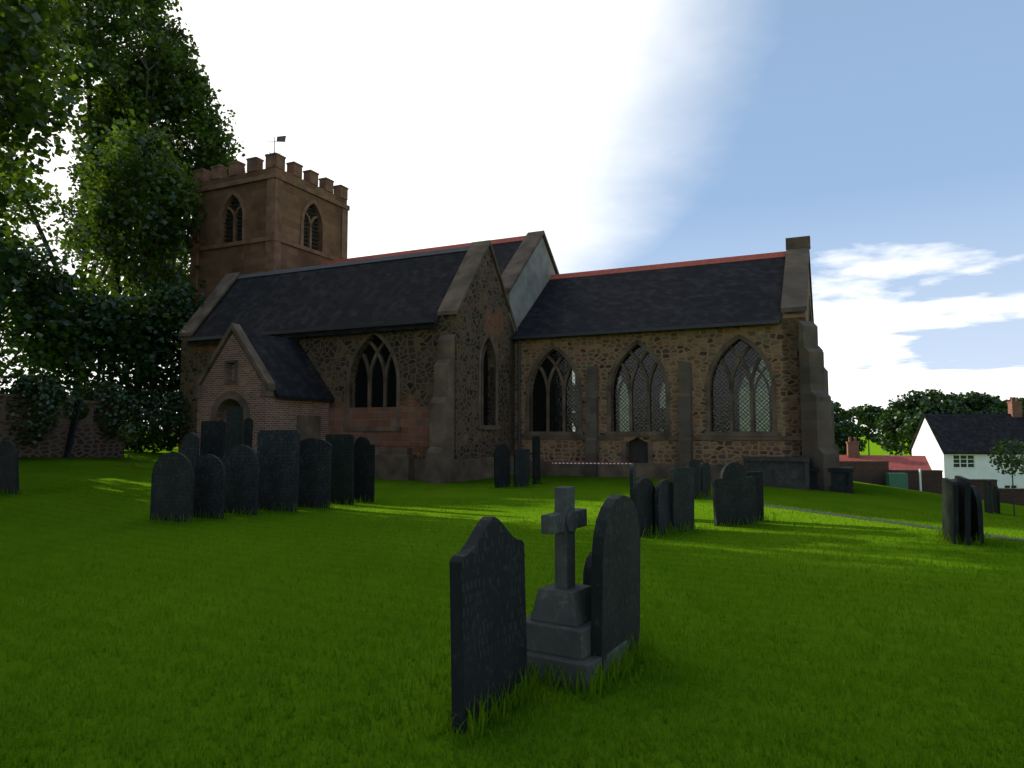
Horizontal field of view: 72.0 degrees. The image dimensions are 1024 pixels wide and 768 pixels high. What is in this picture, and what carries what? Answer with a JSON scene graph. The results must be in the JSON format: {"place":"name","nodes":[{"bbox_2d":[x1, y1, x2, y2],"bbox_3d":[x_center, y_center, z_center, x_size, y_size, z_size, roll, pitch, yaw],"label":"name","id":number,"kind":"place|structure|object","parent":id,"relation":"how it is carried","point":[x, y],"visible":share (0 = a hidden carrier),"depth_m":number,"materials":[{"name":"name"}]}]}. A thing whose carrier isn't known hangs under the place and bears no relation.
{"place":"outdoors","nodes":[
{"label":"outdoors","id":0,"kind":"place"},
{"bbox_2d":[0,432,1023,767],"bbox_3d":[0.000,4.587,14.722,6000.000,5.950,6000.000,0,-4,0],"label":"lawn","id":1,"kind":"structure","parent":0,"point":[120,474],"depth_m":6.55,"materials":[{"name":"green plant"}]},
{"bbox_2d":[0,440,18,494],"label":"headstone","id":2,"kind":"object","parent":1,"relation":"on","point":[9,470],"visible":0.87,"depth_m":15.45,"materials":[{"name":"stone"}]},
{"bbox_2d":[0,191,42,375],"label":"tree","id":3,"kind":"object","parent":1,"relation":"on","point":[7,280],"visible":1,"depth_m":21.66,"materials":[{"name":"green plant"}]},
{"bbox_2d":[0,0,93,249],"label":"tree","id":4,"kind":"object","parent":1,"relation":"on","point":[26,108],"depth_m":24.15,"materials":[{"name":"green plant"}]},
{"bbox_2d":[0,229,103,384],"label":"understorey tree","id":5,"kind":"object","parent":1,"relation":"on","point":[29,269],"depth_m":30.57,"materials":[{"name":"green plant"}]},
{"bbox_2d":[0,393,126,456],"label":"boundary wall","id":6,"kind":"structure","parent":1,"relation":"on","point":[89,440],"depth_m":24.38,"materials":[{"name":"stone"}]},
{"bbox_2d":[0,371,62,448],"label":"ivy on wall","id":7,"kind":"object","parent":6,"relation":"attached to","point":[25,380],"visible":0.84,"depth_m":23.07,"materials":[{"name":"green plant"}]},
{"bbox_2d":[9,374,66,412],"bbox_3d":[-16.108,0.370,23.964,1.849,1.452,1.076,0,-4,0],"label":"ivy on wall","id":8,"kind":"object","parent":6,"relation":"attached to","point":[54,383],"visible":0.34,"depth_m":23.83,"materials":[{"name":"green plant"}]},
{"bbox_2d":[63,395,88,420],"bbox_3d":[-15.642,0.897,24.881,1.303,1.080,1.086,0,-4,0],"label":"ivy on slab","id":9,"kind":"object","parent":6,"relation":"attached to","point":[84,409],"visible":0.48,"depth_m":24.64,"materials":[{"name":"green plant"}]},
{"bbox_2d":[66,380,137,438],"bbox_3d":[-15.164,0.961,25.869,2.851,2.229,1.083,0,-4,0],"label":"ivy on wall","id":10,"kind":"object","parent":6,"relation":"attached to","point":[89,393],"visible":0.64,"depth_m":25.70,"materials":[{"name":"green plant"}]},
{"bbox_2d":[63,399,82,457],"bbox_3d":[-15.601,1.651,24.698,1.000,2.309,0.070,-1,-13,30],"label":"trunk","id":11,"kind":"object","parent":1,"relation":"on","point":[71,435],"visible":0.45,"depth_m":24.48,"materials":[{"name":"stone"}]},
{"bbox_2d":[4,285,174,417],"bbox_3d":[-18.196,-0.644,31.127,6.400,7.528,6.633,0,-4,0],"label":"understorey tree","id":12,"kind":"object","parent":1,"relation":"on","point":[88,326],"depth_m":29.67,"materials":[{"name":"green plant"}]},
{"bbox_2d":[0,0,221,383],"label":"tree foliage","id":13,"kind":"object","parent":1,"relation":"on","point":[147,11],"depth_m":48.64,"materials":[{"name":"green plant"}]},
{"bbox_2d":[51,108,206,444],"bbox_3d":[-18.575,-5.098,35.502,6.943,16.972,7.332,0,-4,0],"label":"tree","id":14,"kind":"object","parent":1,"relation":"on","point":[123,233],"depth_m":34.14,"materials":[{"name":"green plant"}]},
{"bbox_2d":[117,422,140,465],"bbox_3d":[-12.627,2.020,23.188,0.750,1.523,0.738,0,-4,0],"label":"sapling","id":15,"kind":"object","parent":1,"relation":"on","point":[130,428],"depth_m":23.07,"materials":[{"name":"green plant"}]},
{"bbox_2d":[99,385,192,452],"bbox_3d":[-15.637,1.481,30.304,5.225,2.964,2.665,0,-4,0],"label":"yew hedge","id":16,"kind":"object","parent":1,"relation":"on","point":[165,433],"visible":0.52,"depth_m":29.59,"materials":[{"name":"green plant"}]},
{"bbox_2d":[99,271,208,450],"bbox_3d":[-15.550,-0.848,32.311,6.083,8.420,6.532,0,-4,0],"label":"understorey tree","id":17,"kind":"object","parent":1,"relation":"on","point":[179,317],"depth_m":31.03,"materials":[{"name":"green plant"}]},
{"bbox_2d":[66,43,245,439],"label":"tree","id":18,"kind":"object","parent":1,"relation":"on","point":[203,124],"depth_m":50.73,"materials":[{"name":"green plant"}]},
{"bbox_2d":[150,452,194,522],"bbox_3d":[-6.283,2.015,13.036,0.900,1.519,0.070,-1,-4,16],"label":"headstone","id":19,"kind":"object","parent":1,"relation":"on","point":[172,482],"visible":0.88,"depth_m":13.00,"materials":[{"name":"grey stone"}]},
{"bbox_2d":[182,433,199,462],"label":"headstone","id":20,"kind":"object","parent":1,"relation":"on","point":[190,445],"visible":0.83,"depth_m":16.18,"materials":[{"name":"stone"}]},
{"bbox_2d":[192,454,225,518],"bbox_3d":[-5.885,2.083,13.557,0.780,1.463,0.070,0,-4,12],"label":"headstone","id":21,"kind":"object","parent":1,"relation":"on","point":[209,482],"visible":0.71,"depth_m":13.52,"materials":[{"name":"stone"}]},
{"bbox_2d":[200,421,225,460],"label":"headstone","id":22,"kind":"object","parent":1,"relation":"on","point":[212,438],"visible":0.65,"depth_m":16.77,"materials":[{"name":"stone"}]},
{"bbox_2d":[225,406,242,451],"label":"headstone","id":23,"kind":"object","parent":1,"relation":"on","point":[234,424],"visible":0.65,"depth_m":18.42,"materials":[{"name":"grey stone"}]},
{"bbox_2d":[222,445,259,514],"bbox_3d":[-5.529,2.048,14.275,0.900,1.638,0.070,-1,-6,18],"label":"headstone","id":24,"kind":"object","parent":1,"relation":"on","point":[241,464],"visible":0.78,"depth_m":14.23,"materials":[{"name":"stone"}]},
{"bbox_2d":[243,418,252,447],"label":"headstone","id":25,"kind":"object","parent":1,"relation":"on","point":[248,432],"visible":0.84,"depth_m":19.02,"materials":[{"name":"stone"}]},
{"bbox_2d":[257,430,299,511],"bbox_3d":[-4.989,1.956,14.981,0.980,1.941,0.070,-2,-7,14],"label":"headstone","id":26,"kind":"object","parent":1,"relation":"on","point":[278,453],"visible":0.7,"depth_m":14.95,"materials":[{"name":"stone"}]},
{"bbox_2d":[298,438,331,507],"bbox_3d":[-4.444,2.097,15.682,0.860,1.777,0.070,1,-4,10],"label":"headstone","id":27,"kind":"object","parent":1,"relation":"on","point":[315,466],"visible":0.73,"depth_m":15.64,"materials":[{"name":"stone"}]},
{"bbox_2d":[325,434,353,504],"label":"headstone","id":28,"kind":"object","parent":1,"relation":"on","point":[342,478],"visible":0.7,"depth_m":16.42,"materials":[{"name":"grey stone"}]},
{"bbox_2d":[354,437,374,501],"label":"headstone","id":29,"kind":"object","parent":1,"relation":"on","point":[364,466],"visible":0.77,"depth_m":17.07,"materials":[{"name":"stone"}]},
{"bbox_2d":[449,516,527,734],"bbox_3d":[-0.129,1.541,4.376,0.085,1.421,0.800,-4,-5,28],"label":"headstone","id":30,"kind":"object","parent":1,"relation":"on","point":[487,608],"visible":0.91,"depth_m":4.27,"materials":[{"name":"stone"}]},
{"bbox_2d":[0,478,992,746],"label":"grass tufts","id":31,"kind":"object","parent":1,"relation":"on","point":[628,658],"depth_m":4.65,"materials":[{"name":"green plant"}]},
{"bbox_2d":[494,444,509,487],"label":"headstone","id":32,"kind":"object","parent":1,"relation":"on","point":[502,464],"visible":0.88,"depth_m":21.77,"materials":[{"name":"stone"}]},
{"bbox_2d":[178,136,839,490],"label":"church","id":33,"kind":"structure","parent":1,"relation":"on","point":[452,363],"depth_m":26.73,"materials":[{"name":"stone"}]},
{"bbox_2d":[0,476,1023,767],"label":"grass blades","id":34,"kind":"object","parent":1,"relation":"on","point":[646,740],"visible":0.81,"depth_m":4.92,"materials":[{"name":"green plant"}]},
{"bbox_2d":[514,449,529,486],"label":"headstone","id":35,"kind":"object","parent":1,"relation":"on","point":[521,466],"visible":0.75,"depth_m":22.08,"materials":[{"name":"stone"}]},
{"bbox_2d":[532,436,540,483],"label":"headstone","id":36,"kind":"object","parent":1,"relation":"on","point":[536,457],"visible":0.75,"depth_m":23.05,"materials":[{"name":"stone"}]},
{"bbox_2d":[526,486,627,692],"bbox_3d":[0.386,1.451,5.113,0.680,1.400,0.680,-2,-5,32],"label":"stone cross monument","id":37,"kind":"object","parent":1,"relation":"on","point":[558,625],"visible":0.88,"depth_m":4.93,"materials":[{"name":"grey stone"}]},
{"bbox_2d":[583,551,591,585],"bbox_3d":[0.656,1.836,5.615,0.060,1.000,0.340,0,-3,30],"label":"gravestone","id":38,"kind":"object","parent":1,"relation":"on","point":[587,576],"visible":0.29,"depth_m":5.49,"materials":[{"name":"stone"}]},
{"bbox_2d":[591,494,639,670],"bbox_3d":[0.772,1.562,5.171,0.085,1.487,0.760,-1,-4,30],"label":"headstone","id":39,"kind":"object","parent":1,"relation":"on","point":[615,604],"visible":0.73,"depth_m":5.04,"materials":[{"name":"grey stone"}]},
{"bbox_2d":[630,464,635,499],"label":"headstone","id":40,"kind":"object","parent":1,"relation":"on","point":[632,475],"visible":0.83,"depth_m":14.02,"materials":[{"name":"grey stone"}]},
{"bbox_2d":[632,478,654,536],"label":"headstone","id":41,"kind":"object","parent":1,"relation":"on","point":[643,493],"visible":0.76,"depth_m":11.61,"materials":[{"name":"stone"}]},
{"bbox_2d":[654,480,670,534],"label":"headstone","id":42,"kind":"object","parent":1,"relation":"on","point":[662,502],"visible":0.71,"depth_m":11.84,"materials":[{"name":"stone"}]},
{"bbox_2d":[670,468,693,531],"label":"headstone","id":43,"kind":"object","parent":1,"relation":"on","point":[682,493],"visible":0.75,"depth_m":12.20,"materials":[{"name":"grey stone"}]},
{"bbox_2d":[687,460,700,498],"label":"headstone","id":44,"kind":"object","parent":1,"relation":"on","point":[695,465],"visible":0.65,"depth_m":18.16,"materials":[{"name":"stone"}]},
{"bbox_2d":[701,462,710,496],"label":"headstone","id":45,"kind":"object","parent":1,"relation":"on","point":[705,478],"visible":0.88,"depth_m":18.51,"materials":[{"name":"stone"}]},
{"bbox_2d":[712,462,758,525],"bbox_3d":[4.112,2.140,12.981,0.950,1.396,0.070,-1,-5,-22],"label":"headstone","id":46,"kind":"object","parent":1,"relation":"on","point":[734,491],"visible":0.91,"depth_m":12.95,"materials":[{"name":"grey stone"}]},
{"bbox_2d":[747,471,763,519],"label":"headstone","id":47,"kind":"object","parent":1,"relation":"on","point":[758,475],"visible":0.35,"depth_m":13.58,"materials":[{"name":"stone"}]},
{"bbox_2d":[743,456,809,489],"bbox_3d":[8.956,3.052,23.791,2.080,1.150,1.030,-2,-4,25],"label":"chest tomb","id":48,"kind":"object","parent":1,"relation":"on","point":[788,472],"visible":0.74,"depth_m":23.32,"materials":[{"name":"stone"}]},
{"bbox_2d":[809,467,852,493],"bbox_3d":[10.316,3.224,23.441,1.880,0.920,1.030,-2,-4,25],"label":"chest tomb","id":49,"kind":"object","parent":1,"relation":"on","point":[841,479],"visible":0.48,"depth_m":22.84,"materials":[{"name":"stone"}]},
{"bbox_2d":[831,400,848,433],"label":"horizon tree","id":50,"kind":"object","parent":1,"relation":"on","point":[843,412],"visible":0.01,"depth_m":147.50,"materials":[{"name":"green plant"}]},
{"bbox_2d":[834,412,865,454],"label":"tree","id":51,"kind":"object","parent":1,"relation":"on","point":[846,432],"visible":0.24,"depth_m":115.78,"materials":[{"name":"green plant"}]},
{"bbox_2d":[702,497,1023,540],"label":"path","id":52,"kind":"structure","parent":1,"relation":"on","point":[894,522],"depth_m":13.70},
{"bbox_2d":[840,403,890,454],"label":"horizon tree","id":53,"kind":"object","parent":1,"relation":"on","point":[865,413],"depth_m":175.17,"materials":[{"name":"green plant"}]},
{"bbox_2d":[885,473,907,488],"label":"utility cabinet","id":54,"kind":"object","parent":1,"relation":"on","point":[898,480],"visible":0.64,"depth_m":43.35,"materials":[{"name":"green metal"}]},
{"bbox_2d":[919,469,921,490],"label":"white post","id":55,"kind":"object","parent":1,"relation":"on","point":[920,484],"visible":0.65,"depth_m":43.46,"materials":[{"name":"paint"}]},
{"bbox_2d":[871,388,982,455],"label":"tree","id":56,"kind":"object","parent":1,"relation":"on","point":[900,420],"depth_m":103.73,"materials":[{"name":"green plant"}]},
{"bbox_2d":[839,461,1023,505],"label":"brick garden wall","id":57,"kind":"structure","parent":1,"relation":"on","point":[871,472],"depth_m":44.15,"materials":[{"name":"brown brick"}]},
{"bbox_2d":[942,478,958,543],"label":"headstone","id":58,"kind":"object","parent":1,"relation":"on","point":[950,506],"visible":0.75,"depth_m":10.89,"materials":[{"name":"grey stone"}]},
{"bbox_2d":[954,475,970,545],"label":"headstone","id":59,"kind":"object","parent":1,"relation":"on","point":[964,483],"visible":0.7,"depth_m":10.67,"materials":[{"name":"stone"}]},
{"bbox_2d":[912,418,1023,487],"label":"white cottage walls","id":60,"kind":"structure","parent":1,"relation":"on","point":[926,444],"depth_m":60.42,"materials":[{"name":"white paint"}]},
{"bbox_2d":[909,414,1023,453],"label":"roof","id":61,"kind":"structure","parent":60,"relation":"on","point":[967,433],"depth_m":61.88,"materials":[{"name":"grey tile"}]},
{"bbox_2d":[1007,397,1022,416],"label":"chimney","id":62,"kind":"object","parent":61,"relation":"on","point":[1014,408],"visible":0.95,"depth_m":62.74,"materials":[{"name":"orange brick"}]},
{"bbox_2d":[953,455,1016,487],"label":"window panes","id":63,"kind":"structure","parent":60,"relation":"in","point":[960,459],"depth_m":60.34,"materials":[{"name":"black glass"}]},
{"bbox_2d":[953,455,1015,487],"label":"window frames","id":64,"kind":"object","parent":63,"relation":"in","point":[955,458],"visible":0.38,"depth_m":60.43,"materials":[{"name":"white wood"}]},
{"bbox_2d":[971,486,983,542],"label":"headstone","id":65,"kind":"object","parent":1,"relation":"on","point":[976,514],"visible":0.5,"depth_m":10.90,"materials":[{"name":"stone"}]},
{"bbox_2d":[953,390,1007,413],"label":"tree","id":66,"kind":"object","parent":1,"relation":"on","point":[973,400],"depth_m":105.62,"materials":[{"name":"green plant"}]},
{"bbox_2d":[983,479,992,513],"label":"headstone","id":67,"kind":"object","parent":1,"relation":"on","point":[987,490],"visible":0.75,"depth_m":20.02,"materials":[{"name":"grey stone"}]},
{"bbox_2d":[992,485,1000,513],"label":"headstone","id":68,"kind":"object","parent":1,"relation":"on","point":[996,498],"visible":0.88,"depth_m":20.38,"materials":[{"name":"grey stone"}]},
{"bbox_2d":[989,396,1008,413],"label":"horizon tree","id":69,"kind":"object","parent":1,"relation":"on","point":[1004,404],"visible":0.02,"depth_m":147.21,"materials":[{"name":"green plant"}]},
{"bbox_2d":[988,437,1023,515],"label":"sapling","id":70,"kind":"object","parent":1,"relation":"on","point":[1018,463],"depth_m":19.85,"materials":[{"name":"green plant"}]},
{"bbox_2d":[997,397,1023,413],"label":"horizon tree","id":71,"kind":"object","parent":1,"relation":"on","point":[1019,399],"visible":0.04,"depth_m":160.90,"materials":[{"name":"green plant"}]},
{"bbox_2d":[0,0,1023,433],"label":"sky","id":72,"kind":"structure","parent":0,"point":[888,135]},
{"bbox_2d":[839,455,931,469],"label":"red roof house","id":73,"kind":"structure","parent":0,"point":[900,462],"depth_m":55.18,"materials":[{"name":"red tile"}]},
{"bbox_2d":[846,437,858,457],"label":"house chimney","id":74,"kind":"object","parent":73,"relation":"on","point":[852,449],"visible":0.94,"depth_m":56.62,"materials":[{"name":"red brick"}]},
{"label":"barrier pins","id":75,"kind":"object","parent":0,"visible":0},
{"bbox_2d":[552,463,632,463],"bbox_3d":[2.983,2.947,26.174,2.974,0.040,0.456,0,-4,0],"label":"barrier tape","id":76,"kind":"object","parent":75,"relation":"attached to","point":[592,463],"visible":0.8,"depth_m":26.17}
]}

